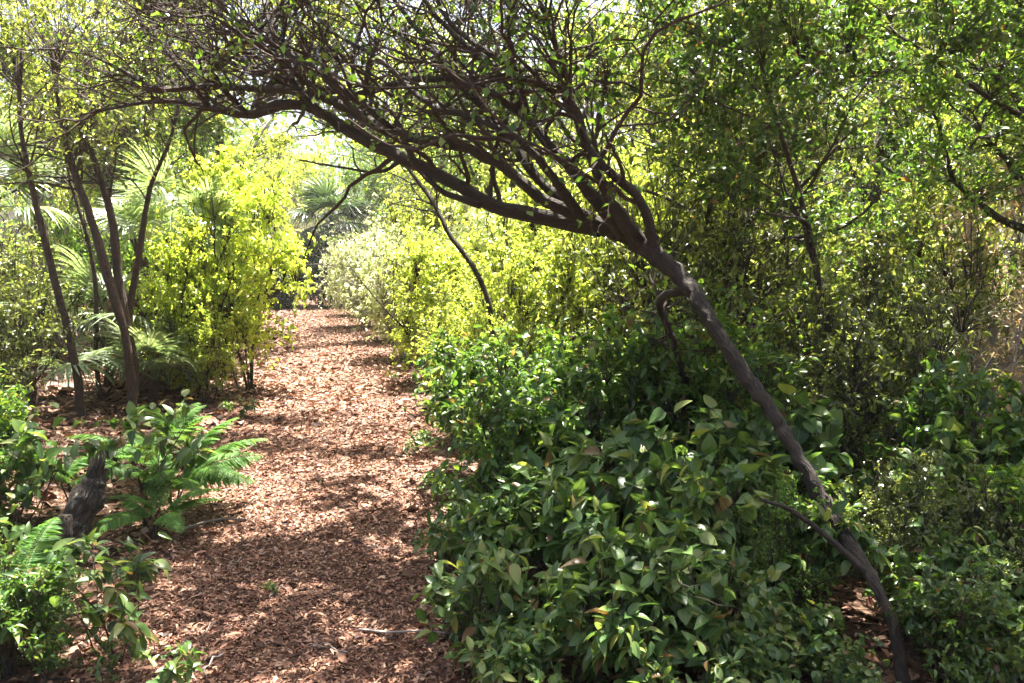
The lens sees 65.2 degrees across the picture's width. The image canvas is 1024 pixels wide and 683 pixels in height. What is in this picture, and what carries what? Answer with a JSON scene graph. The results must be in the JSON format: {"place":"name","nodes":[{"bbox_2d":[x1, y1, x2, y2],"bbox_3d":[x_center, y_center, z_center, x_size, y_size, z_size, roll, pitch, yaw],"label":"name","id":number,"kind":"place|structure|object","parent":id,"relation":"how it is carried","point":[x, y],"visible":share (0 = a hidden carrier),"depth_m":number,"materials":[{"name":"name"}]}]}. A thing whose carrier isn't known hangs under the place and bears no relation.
{"place":"outdoors","nodes":[
{"label":"outdoors","id":0,"kind":"place"},
{"bbox_2d":[55,294,479,682],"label":"path","id":1,"kind":"structure","parent":0,"point":[295,591],"depth_m":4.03,"materials":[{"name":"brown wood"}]},
{"bbox_2d":[288,236,349,306],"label":"shrub","id":2,"kind":"object","parent":1,"relation":"on","point":[313,259],"visible":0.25,"depth_m":27.66,"materials":[{"name":"green plant"}]},
{"bbox_2d":[279,173,377,306],"bbox_3d":[-6.518,-3.647,29.003,3.708,4.765,3.598,0,6,0],"label":"cabbage palm","id":3,"kind":"object","parent":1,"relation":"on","point":[321,197],"visible":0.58,"depth_m":28.36,"materials":[{"name":"green plant"}]},
{"bbox_2d":[0,266,1023,682],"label":"ground","id":4,"kind":"structure","parent":0,"point":[858,604],"depth_m":3.98,"materials":[{"name":"soil"}]},
{"bbox_2d":[0,364,56,499],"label":"shrub","id":5,"kind":"object","parent":4,"relation":"on","point":[9,411],"visible":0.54,"depth_m":4.99,"materials":[{"name":"green plant"}]},
{"bbox_2d":[0,106,76,342],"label":"fan palm","id":6,"kind":"object","parent":4,"relation":"on","point":[24,191],"visible":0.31,"depth_m":9.96,"materials":[{"name":"green plant"}]},
{"bbox_2d":[0,254,86,400],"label":"shrub","id":7,"kind":"object","parent":4,"relation":"on","point":[31,306],"visible":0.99,"depth_m":7.12,"materials":[{"name":"green plant"}]},
{"bbox_2d":[0,402,90,541],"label":"seedling","id":8,"kind":"object","parent":4,"relation":"on","point":[34,471],"visible":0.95,"depth_m":4.49,"materials":[{"name":"green plant"}]},
{"bbox_2d":[0,538,91,678],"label":"shrub","id":9,"kind":"object","parent":4,"relation":"on","point":[16,600],"visible":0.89,"depth_m":3.08,"materials":[{"name":"green plant"}]},
{"bbox_2d":[0,517,101,614],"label":"fern","id":10,"kind":"object","parent":4,"relation":"on","point":[48,539],"visible":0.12,"depth_m":3.64,"materials":[{"name":"green plant"}]},
{"bbox_2d":[0,1,112,229],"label":"tree","id":11,"kind":"object","parent":4,"relation":"on","point":[30,66],"visible":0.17,"depth_m":12.74,"materials":[{"name":"green plant"}]},
{"bbox_2d":[0,334,124,407],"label":"fan palm","id":12,"kind":"object","parent":4,"relation":"on","point":[32,396],"visible":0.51,"depth_m":8.38,"materials":[{"name":"green plant"}]},
{"bbox_2d":[27,449,107,566],"bbox_3d":[-2.424,1.000,4.233,0.494,0.821,0.354,0,6,0],"label":"stump","id":13,"kind":"object","parent":4,"relation":"on","point":[84,505],"visible":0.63,"depth_m":4.24,"materials":[{"name":"grey wood"}]},
{"bbox_2d":[0,206,138,397],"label":"shrub","id":14,"kind":"object","parent":4,"relation":"on","point":[17,266],"visible":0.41,"depth_m":8.93,"materials":[{"name":"green plant"}]},
{"bbox_2d":[0,134,152,343],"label":"twiggy bush","id":15,"kind":"object","parent":4,"relation":"on","point":[57,243],"visible":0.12,"depth_m":14.45,"materials":[{"name":"green plant"}]},
{"bbox_2d":[7,444,145,499],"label":"fern","id":16,"kind":"object","parent":4,"relation":"on","point":[75,469],"visible":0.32,"depth_m":4.94,"materials":[{"name":"green plant"}]},
{"bbox_2d":[24,184,162,353],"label":"shrub","id":17,"kind":"object","parent":4,"relation":"on","point":[80,246],"visible":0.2,"depth_m":12.05,"materials":[{"name":"green plant"}]},
{"bbox_2d":[0,0,197,416],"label":"slender tree","id":18,"kind":"object","parent":4,"relation":"on","point":[72,354],"visible":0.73,"depth_m":7.81,"materials":[{"name":"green plant"}]},
{"bbox_2d":[0,0,206,360],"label":"tree","id":19,"kind":"object","parent":4,"relation":"on","point":[10,7],"visible":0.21,"depth_m":12.78,"materials":[{"name":"green plant"}]},
{"bbox_2d":[42,527,171,664],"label":"seedling","id":20,"kind":"object","parent":4,"relation":"on","point":[138,569],"visible":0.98,"depth_m":3.10,"materials":[{"name":"green plant"}]},
{"bbox_2d":[0,0,219,399],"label":"slender tree","id":21,"kind":"object","parent":4,"relation":"on","point":[69,182],"visible":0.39,"depth_m":8.68,"materials":[{"name":"green plant"}]},
{"bbox_2d":[50,244,183,390],"bbox_3d":[-4.660,-0.273,9.537,2.048,1.780,2.136,0,6,0],"label":"fan palm","id":22,"kind":"object","parent":4,"relation":"on","point":[84,275],"visible":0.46,"depth_m":9.36,"materials":[{"name":"green plant"}]},
{"bbox_2d":[0,19,247,257],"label":"tree","id":23,"kind":"object","parent":4,"relation":"on","point":[204,139],"visible":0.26,"depth_m":15.01,"materials":[{"name":"green plant"}]},
{"bbox_2d":[95,194,169,390],"bbox_3d":[-4.626,-0.507,9.844,1.080,2.681,1.112,0,6,0],"label":"fan palm","id":24,"kind":"object","parent":4,"relation":"on","point":[127,211],"visible":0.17,"depth_m":9.69,"materials":[{"name":"green plant"}]},
{"bbox_2d":[79,316,205,401],"bbox_3d":[-3.976,0.213,8.601,1.380,1.026,1.123,0,6,0],"label":"fan palm","id":25,"kind":"object","parent":4,"relation":"on","point":[143,342],"visible":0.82,"depth_m":8.48,"materials":[{"name":"green plant"}]},
{"bbox_2d":[62,389,237,524],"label":"shrub","id":26,"kind":"object","parent":4,"relation":"on","point":[186,454],"visible":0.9,"depth_m":4.77,"materials":[{"name":"green plant"}]},
{"bbox_2d":[0,301,300,682],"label":"leaf litter","id":27,"kind":"object","parent":4,"relation":"on","point":[112,404],"visible":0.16,"depth_m":7.99,"materials":[{"name":"brown plant"}]},
{"bbox_2d":[90,480,221,539],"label":"fern","id":28,"kind":"object","parent":4,"relation":"on","point":[130,518],"visible":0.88,"depth_m":4.57,"materials":[{"name":"green plant"}]},
{"bbox_2d":[114,634,207,682],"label":"seedling","id":29,"kind":"object","parent":4,"relation":"on","point":[170,670],"visible":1,"depth_m":2.89,"materials":[{"name":"green plant"}]},
{"bbox_2d":[73,138,255,391],"bbox_3d":[-4.090,-0.829,10.041,2.123,3.224,2.087,0,6,0],"label":"fan palm","id":30,"kind":"object","parent":4,"relation":"on","point":[129,225],"visible":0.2,"depth_m":9.52,"materials":[{"name":"green plant"}]},
{"bbox_2d":[126,206,246,397],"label":"shrub","id":31,"kind":"object","parent":4,"relation":"on","point":[177,285],"visible":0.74,"depth_m":8.97,"materials":[{"name":"green plant"}]},
{"bbox_2d":[116,417,266,506],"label":"fern","id":32,"kind":"object","parent":4,"relation":"on","point":[203,472],"visible":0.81,"depth_m":5.04,"materials":[{"name":"green plant"}]},
{"bbox_2d":[165,309,250,403],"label":"shrub","id":33,"kind":"object","parent":4,"relation":"on","point":[201,359],"visible":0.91,"depth_m":8.87,"materials":[{"name":"green plant"}]},
{"bbox_2d":[63,0,398,188],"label":"tree","id":34,"kind":"object","parent":4,"relation":"on","point":[256,145],"visible":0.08,"depth_m":16.93,"materials":[{"name":"green plant"}]},
{"bbox_2d":[160,138,325,389],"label":"shrub","id":35,"kind":"object","parent":4,"relation":"on","point":[249,323],"visible":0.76,"depth_m":9.60,"materials":[{"name":"green plant"}]},
{"bbox_2d":[0,0,495,414],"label":"slender tree","id":36,"kind":"object","parent":4,"relation":"on","point":[122,307],"visible":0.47,"depth_m":8.17,"materials":[{"name":"green plant"}]},
{"bbox_2d":[235,115,343,245],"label":"tree","id":37,"kind":"object","parent":4,"relation":"on","point":[299,168],"visible":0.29,"depth_m":42.52,"materials":[{"name":"green plant"}]},
{"bbox_2d":[314,209,391,326],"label":"shrub","id":38,"kind":"object","parent":4,"relation":"on","point":[342,257],"visible":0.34,"depth_m":19.43,"materials":[{"name":"green plant"}]},
{"bbox_2d":[313,143,419,245],"bbox_3d":[-5.208,-4.299,30.145,4.897,6.173,3.825,-1,6,-8],"label":"tree","id":39,"kind":"object","parent":4,"relation":"on","point":[373,180],"visible":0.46,"depth_m":29.59,"materials":[{"name":"green plant"}]},
{"bbox_2d":[249,0,494,334],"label":"sapling","id":40,"kind":"object","parent":4,"relation":"on","point":[455,242],"visible":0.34,"depth_m":7.08,"materials":[{"name":"green plant"}]},
{"bbox_2d":[321,205,432,340],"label":"shrub","id":41,"kind":"object","parent":4,"relation":"on","point":[362,254],"visible":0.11,"depth_m":15.84,"materials":[{"name":"green plant"}]},
{"bbox_2d":[341,193,453,358],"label":"shrub","id":42,"kind":"object","parent":4,"relation":"on","point":[377,310],"visible":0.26,"depth_m":12.98,"materials":[{"name":"green plant"}]},
{"bbox_2d":[335,207,495,377],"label":"shrub","id":43,"kind":"object","parent":4,"relation":"on","point":[426,268],"visible":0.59,"depth_m":10.29,"materials":[{"name":"green plant"}]},
{"bbox_2d":[331,3,527,238],"bbox_3d":[-2.144,-4.537,20.122,6.156,8.494,5.450,2,6,16],"label":"tree","id":44,"kind":"object","parent":4,"relation":"on","point":[417,174],"visible":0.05,"depth_m":19.95,"materials":[{"name":"green plant"}]},
{"bbox_2d":[406,265,518,387],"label":"shrub","id":45,"kind":"object","parent":4,"relation":"on","point":[457,303],"visible":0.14,"depth_m":8.51,"materials":[{"name":"green plant"}]},
{"bbox_2d":[0,0,933,682],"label":"arching tree","id":46,"kind":"object","parent":4,"relation":"on","point":[514,72],"visible":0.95,"depth_m":4.22,"materials":[{"name":"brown plant"}]},
{"bbox_2d":[402,274,534,434],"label":"shrub","id":47,"kind":"object","parent":4,"relation":"on","point":[456,327],"visible":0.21,"depth_m":6.93,"materials":[{"name":"green plant"}]},
{"bbox_2d":[420,478,540,585],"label":"broadleaf plant","id":48,"kind":"object","parent":4,"relation":"on","point":[475,519],"visible":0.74,"depth_m":3.71,"materials":[{"name":"green plant"}]},
{"bbox_2d":[399,319,572,476],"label":"shrub","id":49,"kind":"object","parent":4,"relation":"on","point":[457,376],"visible":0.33,"depth_m":5.66,"materials":[{"name":"green plant"}]},
{"bbox_2d":[431,170,549,353],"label":"shrub","id":50,"kind":"object","parent":4,"relation":"on","point":[453,206],"visible":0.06,"depth_m":11.62,"materials":[{"name":"green plant"}]},
{"bbox_2d":[411,524,573,682],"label":"broadleaf plant","id":51,"kind":"object","parent":4,"relation":"on","point":[502,594],"visible":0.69,"depth_m":3.06,"materials":[{"name":"green plant"}]},
{"bbox_2d":[368,0,646,212],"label":"tree","id":52,"kind":"object","parent":4,"relation":"on","point":[476,178],"visible":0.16,"depth_m":12.86,"materials":[{"name":"green plant"}]},
{"bbox_2d":[0,78,1023,284],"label":"woods","id":53,"kind":"object","parent":4,"relation":"on","point":[321,146],"visible":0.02,"depth_m":53.02,"materials":[{"name":"green plant"}]},
{"bbox_2d":[456,605,568,682],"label":"broadleaf plant","id":54,"kind":"object","parent":4,"relation":"on","point":[523,647],"visible":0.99,"depth_m":2.78,"materials":[{"name":"green plant"}]},
{"bbox_2d":[425,353,605,509],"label":"shrub","id":55,"kind":"object","parent":4,"relation":"on","point":[502,426],"visible":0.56,"depth_m":4.42,"materials":[{"name":"green plant"}]},
{"bbox_2d":[458,209,629,374],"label":"shrub","id":56,"kind":"object","parent":4,"relation":"on","point":[524,293],"visible":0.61,"depth_m":7.74,"materials":[{"name":"green plant"}]},
{"bbox_2d":[450,117,644,355],"bbox_3d":[0.869,-1.097,9.478,3.185,3.414,2.221,3,6,25],"label":"shrub","id":57,"kind":"object","parent":4,"relation":"on","point":[508,223],"visible":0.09,"depth_m":9.36,"materials":[{"name":"green plant"}]},
{"bbox_2d":[465,410,638,570],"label":"broadleaf plant","id":58,"kind":"object","parent":4,"relation":"on","point":[514,485],"visible":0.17,"depth_m":3.97,"materials":[{"name":"green plant"}]},
{"bbox_2d":[487,450,649,594],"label":"broadleaf plant","id":59,"kind":"object","parent":4,"relation":"on","point":[565,494],"visible":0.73,"depth_m":3.45,"materials":[{"name":"green plant"}]},
{"bbox_2d":[509,308,649,465],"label":"shrub","id":60,"kind":"object","parent":4,"relation":"on","point":[541,342],"visible":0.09,"depth_m":6.00,"materials":[{"name":"green plant"}]},
{"bbox_2d":[519,508,675,682],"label":"broadleaf plant","id":61,"kind":"object","parent":4,"relation":"on","point":[584,600],"visible":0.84,"depth_m":2.87,"materials":[{"name":"green plant"}]},
{"bbox_2d":[515,305,719,482],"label":"shrub","id":62,"kind":"object","parent":4,"relation":"on","point":[615,417],"visible":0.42,"depth_m":4.72,"materials":[{"name":"green plant"}]},
{"bbox_2d":[519,0,773,337],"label":"tree","id":63,"kind":"object","parent":4,"relation":"on","point":[625,33],"visible":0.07,"depth_m":13.46,"materials":[{"name":"green plant"}]},
{"bbox_2d":[596,613,703,682],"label":"broadleaf plant","id":64,"kind":"object","parent":4,"relation":"on","point":[663,666],"visible":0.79,"depth_m":2.68,"materials":[{"name":"green plant"}]},
{"bbox_2d":[562,396,781,582],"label":"broadleaf plant","id":65,"kind":"object","parent":4,"relation":"on","point":[626,442],"visible":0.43,"depth_m":3.56,"materials":[{"name":"green plant"}]},
{"bbox_2d":[578,244,795,416],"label":"shrub","id":66,"kind":"object","parent":4,"relation":"on","point":[710,285],"visible":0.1,"depth_m":6.07,"materials":[{"name":"green plant"}]},
{"bbox_2d":[537,117,852,373],"bbox_3d":[1.703,-0.754,7.800,2.844,3.048,1.983,1,6,12],"label":"shrub","id":67,"kind":"object","parent":4,"relation":"on","point":[578,301],"visible":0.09,"depth_m":7.59,"materials":[{"name":"green plant"}]},
{"bbox_2d":[541,96,852,396],"bbox_3d":[1.473,-0.539,6.852,2.875,2.853,2.643,-3,7,-31],"label":"shrub","id":68,"kind":"object","parent":4,"relation":"on","point":[691,237],"visible":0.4,"depth_m":6.54,"materials":[{"name":"green plant"}]},
{"bbox_2d":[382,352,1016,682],"bbox_3d":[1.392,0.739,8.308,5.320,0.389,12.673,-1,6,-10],"label":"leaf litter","id":69,"kind":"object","parent":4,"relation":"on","point":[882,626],"visible":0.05,"depth_m":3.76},
{"bbox_2d":[606,450,811,680],"bbox_3d":[0.684,0.869,3.039,0.880,0.892,0.757,-5,7,-40],"label":"broadleaf plant","id":70,"kind":"object","parent":4,"relation":"on","point":[690,588],"visible":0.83,"depth_m":2.94,"materials":[{"name":"green plant"}]},
{"bbox_2d":[639,394,792,553],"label":"broadleaf plant","id":71,"kind":"object","parent":4,"relation":"on","point":[727,433],"visible":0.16,"depth_m":3.88,"materials":[{"name":"green plant"}]},
{"bbox_2d":[595,281,847,471],"bbox_3d":[1.153,0.362,4.954,1.377,1.488,1.494,-2,6,-20],"label":"shrub","id":72,"kind":"object","parent":4,"relation":"on","point":[731,391],"visible":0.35,"depth_m":4.62,"materials":[{"name":"green plant"}]},
{"bbox_2d":[529,0,952,300],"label":"tree","id":73,"kind":"object","parent":4,"relation":"on","point":[732,9],"visible":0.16,"depth_m":7.06,"materials":[{"name":"green plant"}]},
{"bbox_2d":[684,610,799,682],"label":"broadleaf plant","id":74,"kind":"object","parent":4,"relation":"on","point":[752,666],"visible":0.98,"depth_m":2.69,"materials":[{"name":"green plant"}]},
{"bbox_2d":[660,570,823,682],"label":"broadleaf plant","id":75,"kind":"object","parent":4,"relation":"on","point":[769,604],"visible":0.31,"depth_m":2.85,"materials":[{"name":"green plant"}]},
{"bbox_2d":[650,173,891,418],"bbox_3d":[2.304,-0.353,7.333,2.183,2.357,2.375,2,6,21],"label":"shrub","id":76,"kind":"object","parent":4,"relation":"on","point":[840,240],"visible":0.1,"depth_m":7.15,"materials":[{"name":"green plant"}]},
{"bbox_2d":[670,382,890,552],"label":"broadleaf plant","id":77,"kind":"object","parent":4,"relation":"on","point":[824,425],"visible":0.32,"depth_m":4.08,"materials":[{"name":"green plant"}]},
{"bbox_2d":[708,464,854,625],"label":"shrub","id":78,"kind":"object","parent":4,"relation":"on","point":[799,589],"visible":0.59,"depth_m":3.33,"materials":[{"name":"green plant"}]},
{"bbox_2d":[588,0,975,384],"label":"tree","id":79,"kind":"object","parent":4,"relation":"on","point":[845,154],"visible":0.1,"depth_m":8.41,"materials":[{"name":"green plant"}]},
{"bbox_2d":[563,0,1023,476],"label":"tree","id":80,"kind":"object","parent":4,"relation":"on","point":[748,60],"visible":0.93,"depth_m":4.86,"materials":[{"name":"green plant"}]},
{"bbox_2d":[724,488,892,608],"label":"broadleaf plant","id":81,"kind":"object","parent":4,"relation":"on","point":[861,534],"visible":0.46,"depth_m":3.29,"materials":[{"name":"green plant"}]},
{"bbox_2d":[775,595,876,682],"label":"broadleaf plant","id":82,"kind":"object","parent":4,"relation":"on","point":[826,637],"visible":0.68,"depth_m":2.93,"materials":[{"name":"green plant"}]},
{"bbox_2d":[772,335,909,484],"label":"shrub","id":83,"kind":"object","parent":4,"relation":"on","point":[858,440],"visible":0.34,"depth_m":4.61,"materials":[{"name":"green plant"}]},
{"bbox_2d":[739,53,943,234],"bbox_3d":[9.047,-4.701,24.054,6.193,8.197,6.188,0,6,-2],"label":"tree","id":84,"kind":"object","parent":4,"relation":"on","point":[862,143],"visible":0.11,"depth_m":22.41,"materials":[{"name":"green plant"}]},
{"bbox_2d":[694,0,1013,220],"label":"tree","id":85,"kind":"object","parent":4,"relation":"on","point":[877,174],"visible":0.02,"depth_m":12.09,"materials":[{"name":"green plant"}]},
{"bbox_2d":[822,633,900,682],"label":"broadleaf plant","id":86,"kind":"object","parent":4,"relation":"on","point":[842,671],"visible":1,"depth_m":2.70,"materials":[{"name":"green plant"}]},
{"bbox_2d":[737,260,1006,476],"bbox_3d":[2.381,0.228,5.603,1.529,1.610,1.482,-4,7,-37],"label":"shrub","id":87,"kind":"object","parent":4,"relation":"on","point":[855,285],"visible":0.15,"depth_m":5.46,"materials":[{"name":"green plant"}]},
{"bbox_2d":[728,206,1023,500],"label":"shrub","id":88,"kind":"object","parent":4,"relation":"on","point":[855,338],"visible":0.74,"depth_m":4.92,"materials":[{"name":"green plant"}]},
{"bbox_2d":[753,206,1014,451],"bbox_3d":[2.685,-0.048,6.256,1.798,1.966,1.633,-1,6,-14],"label":"shrub","id":89,"kind":"object","parent":4,"relation":"on","point":[919,260],"visible":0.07,"depth_m":6.01,"materials":[{"name":"green plant"}]},
{"bbox_2d":[789,140,994,293],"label":"shrub","id":90,"kind":"object","parent":4,"relation":"on","point":[859,206],"visible":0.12,"depth_m":9.12,"materials":[{"name":"green plant"}]},
{"bbox_2d":[774,0,1023,258],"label":"tree","id":91,"kind":"object","parent":4,"relation":"on","point":[1000,76],"visible":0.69,"depth_m":5.85,"materials":[{"name":"green plant"}]},
{"bbox_2d":[783,176,1023,388],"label":"shrub","id":92,"kind":"object","parent":4,"relation":"on","point":[935,258],"visible":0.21,"depth_m":6.48,"materials":[{"name":"green plant"}]},
{"bbox_2d":[833,440,1022,582],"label":"shrub","id":93,"kind":"object","parent":4,"relation":"on","point":[890,527],"visible":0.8,"depth_m":3.37,"materials":[{"name":"green plant"}]},
{"bbox_2d":[861,514,996,635],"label":"broadleaf plant","id":94,"kind":"object","parent":4,"relation":"on","point":[911,568],"visible":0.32,"depth_m":3.18,"materials":[{"name":"green plant"}]},
{"bbox_2d":[842,411,1023,589],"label":"broadleaf plant","id":95,"kind":"object","parent":4,"relation":"on","point":[954,427],"visible":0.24,"depth_m":3.71,"materials":[{"name":"green plant"}]},
{"bbox_2d":[844,347,1023,562],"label":"shrub","id":96,"kind":"object","parent":4,"relation":"on","point":[939,395],"visible":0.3,"depth_m":4.01,"materials":[{"name":"green plant"}]},
{"bbox_2d":[854,2,1023,286],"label":"tree","id":97,"kind":"object","parent":4,"relation":"on","point":[973,107],"visible":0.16,"depth_m":9.20,"materials":[{"name":"green plant"}]},
{"bbox_2d":[878,128,1023,349],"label":"shrub","id":98,"kind":"object","parent":4,"relation":"on","point":[1006,214],"visible":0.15,"depth_m":8.55,"materials":[{"name":"green plant"}]},
{"bbox_2d":[883,546,1023,682],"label":"broadleaf plant","id":99,"kind":"object","parent":4,"relation":"on","point":[963,612],"visible":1,"depth_m":2.73,"materials":[{"name":"green plant"}]},
{"bbox_2d":[892,269,1023,434],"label":"shrub","id":100,"kind":"object","parent":4,"relation":"on","point":[996,352],"visible":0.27,"depth_m":4.84,"materials":[{"name":"green plant"}]},
{"bbox_2d":[908,218,1023,427],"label":"shrub","id":101,"kind":"object","parent":4,"relation":"on","point":[1016,293],"visible":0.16,"depth_m":6.54,"materials":[{"name":"green plant"}]},
{"bbox_2d":[935,530,1023,614],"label":"broadleaf plant","id":102,"kind":"object","parent":4,"relation":"on","point":[1018,596],"visible":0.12,"depth_m":3.05,"materials":[{"name":"green plant"}]},
{"bbox_2d":[949,438,1023,588],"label":"shrub","id":103,"kind":"object","parent":4,"relation":"on","point":[1016,473],"visible":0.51,"depth_m":3.44,"materials":[{"name":"green plant"}]},
{"bbox_2d":[0,0,1023,265],"label":"sky","id":104,"kind":"structure","parent":0,"point":[266,118],"materials":[{"name":"white"}]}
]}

